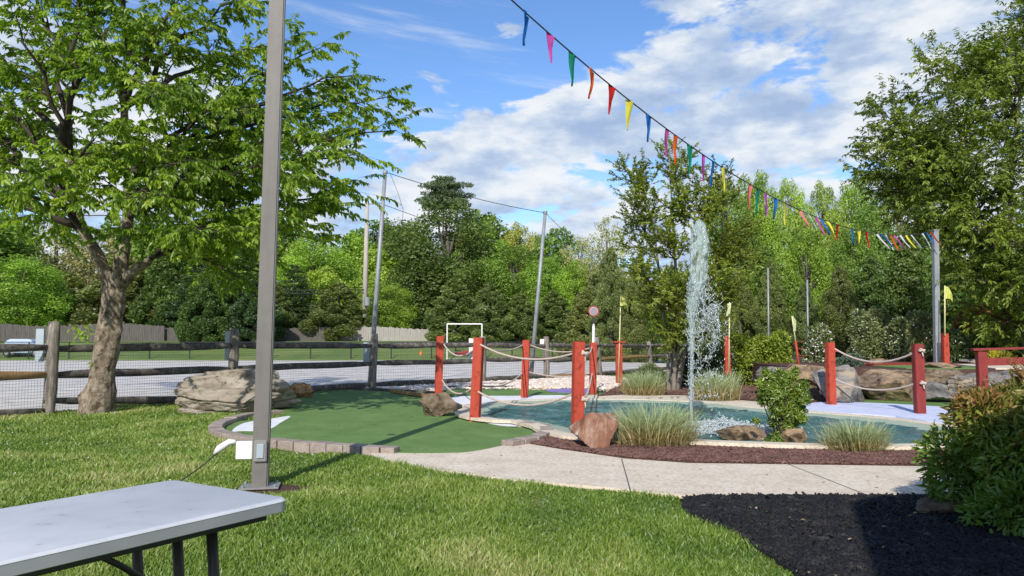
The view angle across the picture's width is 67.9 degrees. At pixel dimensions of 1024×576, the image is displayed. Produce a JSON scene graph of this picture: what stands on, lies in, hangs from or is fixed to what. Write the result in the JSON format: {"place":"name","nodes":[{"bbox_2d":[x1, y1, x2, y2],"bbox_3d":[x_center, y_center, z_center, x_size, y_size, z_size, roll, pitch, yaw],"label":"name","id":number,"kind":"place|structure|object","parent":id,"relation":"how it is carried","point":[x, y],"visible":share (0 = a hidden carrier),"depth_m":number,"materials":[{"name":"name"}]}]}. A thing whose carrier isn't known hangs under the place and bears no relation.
{"place":"outdoors","nodes":[
{"label":"outdoors","id":0,"kind":"place"},
{"bbox_2d":[0,333,681,503],"bbox_3d":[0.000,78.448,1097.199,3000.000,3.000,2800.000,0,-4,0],"label":"ground","id":1,"kind":"structure","parent":0,"point":[302,357],"depth_m":62.05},
{"bbox_2d":[0,205,47,319],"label":"deciduous tree","id":2,"kind":"object","parent":1,"relation":"on","point":[8,246],"visible":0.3,"depth_m":91.51,"materials":[{"name":"green plant"}]},
{"bbox_2d":[0,254,79,325],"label":"deciduous tree","id":3,"kind":"object","parent":1,"relation":"on","point":[16,304],"visible":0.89,"depth_m":74.90,"materials":[{"name":"green plant"}]},
{"bbox_2d":[13,224,97,306],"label":"budding tree","id":4,"kind":"object","parent":1,"relation":"on","point":[56,259],"visible":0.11,"depth_m":100.64,"materials":[{"name":"green plant"}]},
{"bbox_2d":[0,323,164,340],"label":"board fence","id":5,"kind":"object","parent":1,"relation":"on","point":[139,332],"visible":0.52,"depth_m":68.88,"materials":[{"name":"grey wood"}]},
{"bbox_2d":[44,233,143,320],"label":"budding tree","id":6,"kind":"object","parent":1,"relation":"on","point":[89,273],"visible":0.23,"depth_m":97.11,"materials":[{"name":"green plant"}]},
{"bbox_2d":[63,257,157,337],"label":"cedar tree","id":7,"kind":"object","parent":1,"relation":"on","point":[89,297],"visible":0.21,"depth_m":77.14,"materials":[{"name":"green plant"}]},
{"bbox_2d":[85,208,199,321],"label":"deciduous tree","id":8,"kind":"object","parent":1,"relation":"on","point":[133,252],"visible":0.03,"depth_m":112.65,"materials":[{"name":"green plant"}]},
{"bbox_2d":[127,256,192,338],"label":"cedar tree","id":9,"kind":"object","parent":1,"relation":"on","point":[157,290],"visible":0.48,"depth_m":76.39,"materials":[{"name":"green plant"}]},
{"bbox_2d":[146,262,233,337],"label":"spruce tree","id":10,"kind":"object","parent":1,"relation":"on","point":[172,315],"visible":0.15,"depth_m":75.27,"materials":[{"name":"green plant"}]},
{"bbox_2d":[173,269,232,341],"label":"cedar tree","id":11,"kind":"object","parent":1,"relation":"on","point":[213,321],"visible":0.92,"depth_m":65.30,"materials":[{"name":"green plant"}]},
{"bbox_2d":[165,326,331,340],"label":"board fence","id":12,"kind":"object","parent":1,"relation":"on","point":[298,335],"visible":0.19,"depth_m":69.26,"materials":[{"name":"wood"}]},
{"bbox_2d":[222,278,287,341],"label":"cedar tree","id":13,"kind":"object","parent":1,"relation":"on","point":[243,311],"visible":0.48,"depth_m":65.65,"materials":[{"name":"green plant"}]},
{"bbox_2d":[275,282,299,333],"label":"cedar tree","id":14,"kind":"object","parent":1,"relation":"on","point":[291,319],"visible":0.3,"depth_m":71.59,"materials":[{"name":"green plant"}]},
{"bbox_2d":[279,264,326,323],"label":"spruce tree","id":15,"kind":"object","parent":1,"relation":"on","point":[301,309],"visible":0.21,"depth_m":81.53,"materials":[{"name":"green plant"}]},
{"bbox_2d":[276,231,360,302],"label":"deciduous tree","id":16,"kind":"object","parent":1,"relation":"on","point":[319,254],"visible":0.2,"depth_m":102.12,"materials":[{"name":"green plant"}]},
{"bbox_2d":[298,265,356,323],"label":"deciduous tree","id":17,"kind":"object","parent":1,"relation":"on","point":[324,281],"visible":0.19,"depth_m":84.96,"materials":[{"name":"green plant"}]},
{"bbox_2d":[0,342,659,358],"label":"chain link fence","id":18,"kind":"object","parent":1,"relation":"on","point":[350,351],"visible":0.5,"depth_m":60.40,"materials":[{"name":"black metal"}]},
{"bbox_2d":[0,361,676,411],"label":"parking lot","id":19,"kind":"structure","parent":1,"relation":"on","point":[22,387],"depth_m":33.14,"materials":[{"name":"grey asphalt"}]},
{"bbox_2d":[368,170,387,379],"bbox_3d":[-4.309,-0.336,24.359,0.558,6.958,0.164,1,-4,-15],"label":"net pole","id":20,"kind":"object","parent":19,"relation":"on","point":[376,290],"visible":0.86,"depth_m":24.34,"materials":[{"name":"metal"}]},
{"bbox_2d":[529,211,546,373],"bbox_3d":[0.989,0.256,28.949,0.751,6.438,0.168,1,-4,-10],"label":"net pole","id":21,"kind":"object","parent":19,"relation":"on","point":[534,335],"visible":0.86,"depth_m":28.90,"materials":[{"name":"metal"}]},
{"bbox_2d":[297,282,380,340],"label":"cedar tree","id":22,"kind":"object","parent":1,"relation":"on","point":[338,319],"visible":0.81,"depth_m":69.58,"materials":[{"name":"green plant"}]},
{"bbox_2d":[0,321,690,415],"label":"split rail fence","id":23,"kind":"object","parent":1,"relation":"on","point":[52,374],"visible":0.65,"depth_m":18.26,"materials":[{"name":"brown wood"}]},
{"bbox_2d":[321,231,376,320],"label":"deciduous tree","id":24,"kind":"object","parent":1,"relation":"on","point":[355,241],"visible":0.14,"depth_m":116.89,"materials":[{"name":"green plant"}]},
{"bbox_2d":[224,390,535,452],"bbox_3d":[-3.230,2.494,15.653,4.694,0.040,13.579,1,-4,-17],"label":"putting green","id":25,"kind":"object","parent":1,"relation":"on","point":[368,417],"visible":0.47,"depth_m":12.23,"materials":[{"name":"green carpet"}]},
{"bbox_2d":[208,410,399,454],"bbox_3d":[-3.610,2.173,11.486,1.724,0.145,6.038,2,-5,-31],"label":"brick edging","id":26,"kind":"object","parent":25,"relation":"on","point":[216,428],"visible":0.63,"depth_m":9.81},
{"bbox_2d":[419,392,461,416],"bbox_3d":[-1.333,2.163,14.012,0.661,0.475,0.566,-4,-6,44],"label":"rock","id":27,"kind":"object","parent":25,"relation":"on","point":[437,404],"visible":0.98,"depth_m":13.94,"materials":[{"name":"beige stone"}]},
{"bbox_2d":[351,281,420,330],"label":"deciduous tree","id":28,"kind":"object","parent":1,"relation":"on","point":[385,313],"visible":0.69,"depth_m":84.31,"materials":[{"name":"green plant"}]},
{"bbox_2d":[347,241,424,323],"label":"deciduous tree","id":29,"kind":"object","parent":1,"relation":"on","point":[385,263],"visible":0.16,"depth_m":96.15,"materials":[{"name":"green plant"}]},
{"bbox_2d":[336,326,444,340],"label":"board fence","id":30,"kind":"object","parent":1,"relation":"on","point":[393,334],"visible":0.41,"depth_m":69.67,"materials":[{"name":"grey wood"}]},
{"bbox_2d":[414,174,475,254],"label":"pine tree","id":31,"kind":"object","parent":1,"relation":"on","point":[444,184],"visible":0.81,"depth_m":121.62,"materials":[{"name":"green plant"}]},
{"bbox_2d":[376,199,523,324],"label":"deciduous tree","id":32,"kind":"object","parent":1,"relation":"on","point":[411,242],"visible":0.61,"depth_m":89.56,"materials":[{"name":"green plant"}]},
{"bbox_2d":[423,277,484,341],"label":"cedar tree","id":33,"kind":"object","parent":1,"relation":"on","point":[435,320],"visible":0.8,"depth_m":68.72,"materials":[{"name":"green plant"}]},
{"bbox_2d":[460,282,516,341],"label":"cedar tree","id":34,"kind":"object","parent":1,"relation":"on","point":[479,305],"visible":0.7,"depth_m":66.80,"materials":[{"name":"green plant"}]},
{"bbox_2d":[376,375,630,391],"bbox_3d":[1.712,3.125,24.396,5.414,0.030,11.039,-4,-5,41],"label":"pebble bed","id":35,"kind":"object","parent":1,"relation":"on","point":[547,389],"visible":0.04,"depth_m":22.23,"materials":[{"name":"beige gravel"}]},
{"bbox_2d":[467,244,555,321],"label":"deciduous tree","id":36,"kind":"object","parent":1,"relation":"on","point":[508,285],"visible":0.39,"depth_m":87.86,"materials":[{"name":"green plant"}]},
{"bbox_2d":[488,292,550,343],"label":"cedar tree","id":37,"kind":"object","parent":1,"relation":"on","point":[523,322],"visible":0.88,"depth_m":65.97,"materials":[{"name":"green plant"}]},
{"bbox_2d":[499,221,540,269],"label":"deciduous tree","id":38,"kind":"object","parent":1,"relation":"on","point":[513,235],"visible":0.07,"depth_m":127.64,"materials":[{"name":"green plant"}]},
{"bbox_2d":[446,389,605,395],"bbox_3d":[0.337,2.817,20.257,4.355,0.046,3.218,0,-4,0],"label":"practice green","id":39,"kind":"object","parent":1,"relation":"on","point":[502,392],"visible":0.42,"depth_m":20.39,"materials":[{"name":"carpet"}]},
{"bbox_2d":[517,257,578,332],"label":"deciduous tree","id":40,"kind":"object","parent":1,"relation":"on","point":[546,279],"visible":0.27,"depth_m":86.89,"materials":[{"name":"green plant"}]},
{"bbox_2d":[532,290,570,340],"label":"cedar tree","id":41,"kind":"object","parent":1,"relation":"on","point":[554,316],"visible":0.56,"depth_m":69.02,"materials":[{"name":"green plant"}]},
{"bbox_2d":[519,226,584,277],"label":"deciduous tree","id":42,"kind":"object","parent":1,"relation":"on","point":[555,251],"visible":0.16,"depth_m":121.27,"materials":[{"name":"green plant"}]},
{"bbox_2d":[543,260,609,328],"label":"deciduous tree","id":43,"kind":"object","parent":1,"relation":"on","point":[573,285],"visible":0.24,"depth_m":83.25,"materials":[{"name":"green plant"}]},
{"bbox_2d":[553,288,606,356],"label":"cedar tree","id":44,"kind":"object","parent":1,"relation":"on","point":[573,324],"visible":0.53,"depth_m":61.28,"materials":[{"name":"green plant"}]},
{"bbox_2d":[578,215,631,301],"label":"budding tree","id":45,"kind":"object","parent":1,"relation":"on","point":[594,269],"visible":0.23,"depth_m":80.15,"materials":[{"name":"green plant"}]},
{"bbox_2d":[588,246,633,361],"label":"cedar tree","id":46,"kind":"object","parent":1,"relation":"on","point":[604,298],"visible":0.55,"depth_m":55.48,"materials":[{"name":"green plant"}]},
{"bbox_2d":[461,394,768,446],"bbox_3d":[3.269,2.401,14.376,11.011,0.040,9.085,-4,-5,41],"label":"pond surround","id":47,"kind":"object","parent":1,"relation":"on","point":[740,402],"visible":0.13,"depth_m":18.66,"materials":[{"name":"concrete"}]},
{"bbox_2d":[434,336,596,432],"bbox_3d":[0.195,1.732,15.434,4.034,1.556,8.999,0,-4,0],"label":"rope railing","id":48,"kind":"object","parent":47,"relation":"on","point":[579,400],"visible":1,"depth_m":13.05,"materials":[{"name":"red paint"}]},
{"bbox_2d":[454,398,957,449],"bbox_3d":[2.715,2.250,13.171,6.316,0.047,9.230,3,-5,-32],"label":"pond rim","id":49,"kind":"object","parent":47,"relation":"on","point":[463,412],"visible":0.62,"depth_m":11.75,"materials":[{"name":"concrete"}]},
{"bbox_2d":[469,400,951,443],"bbox_3d":[2.716,2.263,13.168,5.797,0.046,8.717,3,-5,-32],"label":"pond ledge","id":50,"kind":"object","parent":47,"relation":"on","point":[485,408],"visible":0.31,"depth_m":13.94,"materials":[{"name":"paint"}]},
{"bbox_2d":[716,425,766,440],"bbox_3d":[3.168,2.014,10.424,0.661,0.248,0.535,4,-5,-41],"label":"rock","id":51,"kind":"object","parent":47,"relation":"on","point":[740,432],"visible":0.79,"depth_m":10.29,"materials":[{"name":"beige stone"}]},
{"bbox_2d":[751,366,813,441],"bbox_3d":[3.586,1.606,10.222,0.902,1.129,0.548,0,-4,0],"label":"round shrub","id":52,"kind":"object","parent":47,"relation":"on","point":[789,407],"visible":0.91,"depth_m":10.15,"materials":[{"name":"green plant"}]},
{"bbox_2d":[804,402,952,423],"bbox_3d":[7.537,2.397,14.863,3.005,0.030,4.158,2,-5,-27],"label":"blue white carpet","id":53,"kind":"object","parent":47,"relation":"on","point":[904,411],"visible":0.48,"depth_m":14.76,"materials":[{"name":"blue carpet"}]},
{"bbox_2d":[825,342,926,413],"bbox_3d":[7.205,1.782,15.160,0.334,1.390,2.459,1,-4,-17],"label":"rope railing","id":54,"kind":"object","parent":53,"relation":"on","point":[918,378],"visible":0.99,"depth_m":14.35,"materials":[{"name":"red paint"}]},
{"bbox_2d":[616,258,656,362],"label":"cedar tree","id":55,"kind":"object","parent":1,"relation":"on","point":[640,333],"visible":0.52,"depth_m":53.11,"materials":[{"name":"green plant"}]},
{"bbox_2d":[688,179,766,332],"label":"deciduous tree","id":56,"kind":"object","parent":1,"relation":"on","point":[757,242],"visible":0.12,"depth_m":61.28,"materials":[{"name":"green plant"}]},
{"bbox_2d":[715,169,797,329],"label":"deciduous tree","id":57,"kind":"object","parent":1,"relation":"on","point":[769,239],"visible":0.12,"depth_m":65.51,"materials":[{"name":"green plant"}]},
{"bbox_2d":[767,178,822,313],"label":"deciduous tree","id":58,"kind":"object","parent":1,"relation":"on","point":[794,219],"visible":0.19,"depth_m":83.91,"materials":[{"name":"green plant"}]},
{"bbox_2d":[806,179,855,316],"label":"deciduous tree","id":59,"kind":"object","parent":1,"relation":"on","point":[829,215],"visible":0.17,"depth_m":88.15,"materials":[{"name":"green plant"}]},
{"bbox_2d":[824,175,882,262],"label":"deciduous tree","id":60,"kind":"object","parent":1,"relation":"on","point":[847,197],"visible":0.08,"depth_m":89.93,"materials":[{"name":"green plant"}]},
{"bbox_2d":[840,183,956,318],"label":"deciduous tree","id":61,"kind":"object","parent":1,"relation":"on","point":[866,215],"visible":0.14,"depth_m":65.10,"materials":[{"name":"green plant"}]},
{"bbox_2d":[970,347,1023,389],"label":"handrail","id":62,"kind":"object","parent":1,"relation":"on","point":[983,362],"visible":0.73,"depth_m":14.93,"materials":[{"name":"red paint"}]},
{"label":"rear bed","id":63,"kind":"structure","parent":1,"relation":"on","visible":0},
{"bbox_2d":[717,266,756,344],"bbox_3d":[11.421,1.639,38.018,2.444,5.598,2.499,3,-5,-36],"label":"cedar tree","id":64,"kind":"object","parent":63,"relation":"on","point":[745,319],"visible":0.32,"depth_m":37.48,"materials":[{"name":"green plant"}]},
{"bbox_2d":[742,243,795,330],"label":"leafy tree","id":65,"kind":"object","parent":63,"relation":"on","point":[767,253],"visible":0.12,"depth_m":45.83,"materials":[{"name":"green plant"}]},
{"bbox_2d":[751,259,796,357],"bbox_3d":[12.359,1.445,35.866,2.256,5.690,2.334,-1,-4,10],"label":"cedar tree","id":66,"kind":"object","parent":63,"relation":"on","point":[777,316],"visible":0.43,"depth_m":35.71,"materials":[{"name":"green plant"}]},
{"bbox_2d":[789,283,824,356],"bbox_3d":[13.526,1.948,34.984,2.174,4.414,2.126,-4,-6,43],"label":"cedar tree","id":67,"kind":"object","parent":63,"relation":"on","point":[800,314],"visible":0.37,"depth_m":34.66,"materials":[{"name":"green plant"}]},
{"bbox_2d":[773,224,848,342],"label":"deciduous tree","id":68,"kind":"object","parent":63,"relation":"on","point":[794,273],"visible":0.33,"depth_m":51.56,"materials":[{"name":"green plant"}]},
{"bbox_2d":[810,266,865,355],"bbox_3d":[15.541,1.607,36.132,2.787,5.368,2.883,-1,-4,16],"label":"cedar tree","id":69,"kind":"object","parent":63,"relation":"on","point":[836,310],"visible":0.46,"depth_m":35.63,"materials":[{"name":"green plant"}]},
{"bbox_2d":[818,222,893,312],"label":"deciduous tree","id":70,"kind":"object","parent":63,"relation":"on","point":[850,265],"visible":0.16,"depth_m":55.76,"materials":[{"name":"green plant"}]},
{"bbox_2d":[852,253,901,352],"bbox_3d":[18.511,1.388,39.020,3.126,6.430,3.479,-1,-4,14],"label":"leafy tree","id":71,"kind":"object","parent":63,"relation":"on","point":[872,284],"visible":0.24,"depth_m":38.66,"materials":[{"name":"green plant"}]},
{"bbox_2d":[883,232,931,316],"bbox_3d":[21.078,0.794,39.744,4.078,7.760,3.954,1,-4,-16],"label":"leafy tree","id":72,"kind":"object","parent":63,"relation":"on","point":[905,290],"visible":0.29,"depth_m":39.59,"materials":[{"name":"green plant"}]},
{"bbox_2d":[924,246,987,354],"bbox_3d":[19.262,1.086,32.988,3.006,6.132,3.346,-1,-4,14],"label":"leafy tree","id":73,"kind":"object","parent":63,"relation":"on","point":[958,294],"visible":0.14,"depth_m":32.68,"materials":[{"name":"green plant"}]},
{"bbox_2d":[0,403,793,575],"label":"lawn ground","id":74,"kind":"structure","parent":0,"point":[550,543],"depth_m":6.06,"materials":[{"name":"green plant"}]},
{"bbox_2d":[0,480,284,575],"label":"folding table","id":75,"kind":"object","parent":74,"relation":"on","point":[47,537],"visible":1,"depth_m":2.76,"materials":[{"name":"grey plastic"}]},
{"bbox_2d":[0,0,432,414],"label":"cherry tree","id":76,"kind":"object","parent":74,"relation":"on","point":[133,160],"visible":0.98,"depth_m":13.77,"materials":[{"name":"green plant"}]},
{"bbox_2d":[173,368,302,413],"bbox_3d":[-5.544,2.093,15.303,2.321,0.950,1.626,0,-4,6],"label":"boulder","id":77,"kind":"object","parent":74,"relation":"on","point":[232,390],"visible":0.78,"depth_m":14.77,"materials":[{"name":"stone"}]},
{"bbox_2d":[236,485,308,495],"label":"bare soil","id":78,"kind":"structure","parent":74,"relation":"on","point":[284,488],"depth_m":7.20,"materials":[{"name":"brown soil"}]},
{"bbox_2d":[235,0,285,490],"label":"lamp post","id":79,"kind":"object","parent":78,"relation":"on","point":[256,450],"visible":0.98,"depth_m":7.38,"materials":[{"name":"metal"}]},
{"bbox_2d":[0,0,1023,290],"label":"sky","id":80,"kind":"structure","parent":0,"point":[773,87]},
{"bbox_2d":[370,444,960,498],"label":"concrete path","id":81,"kind":"structure","parent":0,"point":[588,470],"depth_m":7.86,"materials":[{"name":"beige concrete"}]},
{"bbox_2d":[483,401,931,443],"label":"pond water","id":82,"kind":"structure","parent":0,"point":[557,413],"depth_m":13.67,"materials":[{"name":"teal liquid"}]},
{"bbox_2d":[651,219,808,439],"bbox_3d":[3.194,0.501,11.712,2.520,3.374,2.556,-2,-5,28],"label":"fountain jet","id":83,"kind":"object","parent":82,"relation":"on","point":[721,422],"visible":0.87,"depth_m":12.34,"materials":[{"name":"grey liquid"}]},
{"bbox_2d":[598,384,825,403],"bbox_3d":[8.450,3.186,25.370,8.472,0.042,17.618,-3,-5,34],"label":"back mulch bed","id":84,"kind":"object","parent":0,"point":[753,399],"visible":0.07,"depth_m":19.67,"materials":[{"name":"red wood"}]},
{"bbox_2d":[615,369,673,395],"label":"ornamental grass","id":85,"kind":"object","parent":84,"relation":"on","point":[649,385],"depth_m":19.41,"materials":[{"name":"green plant"}]},
{"bbox_2d":[605,134,771,390],"bbox_3d":[5.174,-0.803,21.421,5.073,7.506,4.045,0,-4,0],"label":"multi stem tree","id":86,"kind":"object","parent":84,"relation":"on","point":[670,297],"visible":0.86,"depth_m":21.26,"materials":[{"name":"green plant"}]},
{"bbox_2d":[695,344,740,386],"bbox_3d":[6.053,2.363,22.432,1.334,1.418,1.271,0,-4,0],"label":"shrub","id":87,"kind":"object","parent":84,"relation":"on","point":[719,351],"visible":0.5,"depth_m":22.27,"materials":[{"name":"white plant"}]},
{"bbox_2d":[709,330,755,385],"bbox_3d":[6.833,2.267,23.953,1.742,1.873,1.590,0,-4,0],"label":"hedge shrub","id":88,"kind":"object","parent":84,"relation":"on","point":[744,355],"visible":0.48,"depth_m":23.56,"materials":[{"name":"green plant"}]},
{"bbox_2d":[750,329,796,362],"bbox_3d":[8.298,2.265,24.279,1.738,1.929,1.628,0,-4,0],"label":"hedge shrub","id":89,"kind":"object","parent":84,"relation":"on","point":[773,348],"visible":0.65,"depth_m":23.95,"materials":[{"name":"green plant"}]},
{"bbox_2d":[801,322,835,362],"bbox_3d":[9.877,2.150,24.550,1.363,2.104,1.556,0,-4,0],"label":"flowering shrub","id":90,"kind":"object","parent":84,"relation":"on","point":[818,337],"visible":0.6,"depth_m":24.55,"materials":[{"name":"green plant"}]},
{"bbox_2d":[811,365,864,402],"bbox_3d":[7.338,2.242,17.242,1.063,1.004,1.339,-3,-5,35],"label":"boulder","id":91,"kind":"object","parent":84,"relation":"on","point":[844,392],"visible":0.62,"depth_m":16.96,"materials":[{"name":"grey stone"}]},
{"bbox_2d":[683,368,748,400],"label":"ornamental grass","id":92,"kind":"object","parent":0,"point":[729,391],"depth_m":17.64,"materials":[{"name":"green plant"}]},
{"bbox_2d":[530,436,950,465],"bbox_3d":[3.475,2.049,9.517,6.783,0.045,2.362,-1,-4,10],"label":"brown mulch bed","id":93,"kind":"object","parent":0,"point":[801,463],"visible":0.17,"depth_m":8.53,"materials":[{"name":"brown wood"}]},
{"bbox_2d":[568,412,618,447],"bbox_3d":[1.067,1.855,9.825,0.655,0.518,0.473,0,-4,0],"label":"rock","id":94,"kind":"object","parent":93,"relation":"on","point":[592,430],"visible":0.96,"depth_m":9.70,"materials":[{"name":"brown stone"}]},
{"bbox_2d":[595,397,720,446],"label":"ornamental grass","id":95,"kind":"object","parent":93,"relation":"on","point":[672,429],"depth_m":9.82,"materials":[{"name":"green plant"}]},
{"bbox_2d":[800,415,912,451],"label":"ornamental grass","id":96,"kind":"object","parent":93,"relation":"on","point":[861,439],"depth_m":9.35,"materials":[{"name":"green plant"}]},
{"bbox_2d":[680,491,1023,575],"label":"black mulch bed","id":97,"kind":"object","parent":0,"point":[779,563],"visible":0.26,"depth_m":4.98,"materials":[{"name":"black wood"}]},
{"bbox_2d":[915,492,990,513],"bbox_3d":[3.563,1.762,6.195,0.715,0.130,0.454,0,-4,0],"label":"rock","id":98,"kind":"object","parent":97,"relation":"on","point":[926,505],"visible":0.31,"depth_m":6.01,"materials":[{"name":"grey stone"}]},
{"bbox_2d":[910,353,1023,537],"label":"leafy bush","id":99,"kind":"object","parent":97,"relation":"on","point":[984,447],"visible":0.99,"depth_m":5.78,"materials":[{"name":"green plant"}]},
{"bbox_2d":[745,356,1004,398],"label":"terrace","id":100,"kind":"structure","parent":0,"point":[859,369],"depth_m":22.07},
{"bbox_2d":[845,307,891,360],"bbox_3d":[12.595,1.667,26.978,1.637,1.984,1.866,0,-4,0],"label":"rhododendron","id":101,"kind":"object","parent":100,"relation":"on","point":[863,327],"visible":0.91,"depth_m":26.60,"materials":[{"name":"green plant"}]},
{"bbox_2d":[879,309,932,361],"bbox_3d":[13.539,1.661,25.892,1.916,1.881,2.144,-1,-4,15],"label":"rhododendron","id":102,"kind":"object","parent":100,"relation":"on","point":[902,334],"visible":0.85,"depth_m":25.59,"materials":[{"name":"green plant"}]},
{"bbox_2d":[837,0,1023,357],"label":"broad tree","id":103,"kind":"object","parent":100,"relation":"on","point":[938,167],"visible":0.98,"depth_m":23.38,"materials":[{"name":"green plant"}]},
{"bbox_2d":[931,229,940,361],"bbox_3d":[12.306,0.260,22.038,0.256,3.932,0.170,0,-4,0],"label":"bunting pole","id":104,"kind":"object","parent":100,"relation":"on","point":[936,306],"visible":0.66,"depth_m":21.99,"materials":[{"name":"metal"}]},
{"bbox_2d":[511,0,940,249],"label":"pennant bunting","id":105,"kind":"object","parent":104,"relation":"hanging from","point":[572,57],"visible":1,"depth_m":12.97},
{"bbox_2d":[925,328,974,362],"bbox_3d":[14.044,1.853,24.453,1.403,1.218,1.281,-4,-5,41],"label":"shrub","id":106,"kind":"object","parent":100,"relation":"on","point":[960,345],"visible":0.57,"depth_m":24.07,"materials":[{"name":"green plant"}]},
{"bbox_2d":[864,399,975,408],"bbox_3d":[9.734,2.662,18.072,2.840,0.045,4.764,-3,-5,32],"label":"putting green","id":107,"kind":"object","parent":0,"point":[930,403],"visible":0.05,"depth_m":17.01,"materials":[{"name":"carpet"}]},
{"bbox_2d":[858,369,928,401],"bbox_3d":[8.869,2.373,18.090,1.637,0.893,1.672,3,-5,-34],"label":"boulder","id":108,"kind":"object","parent":107,"relation":"on","point":[881,378],"visible":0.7,"depth_m":17.50,"materials":[{"name":"brown stone"}]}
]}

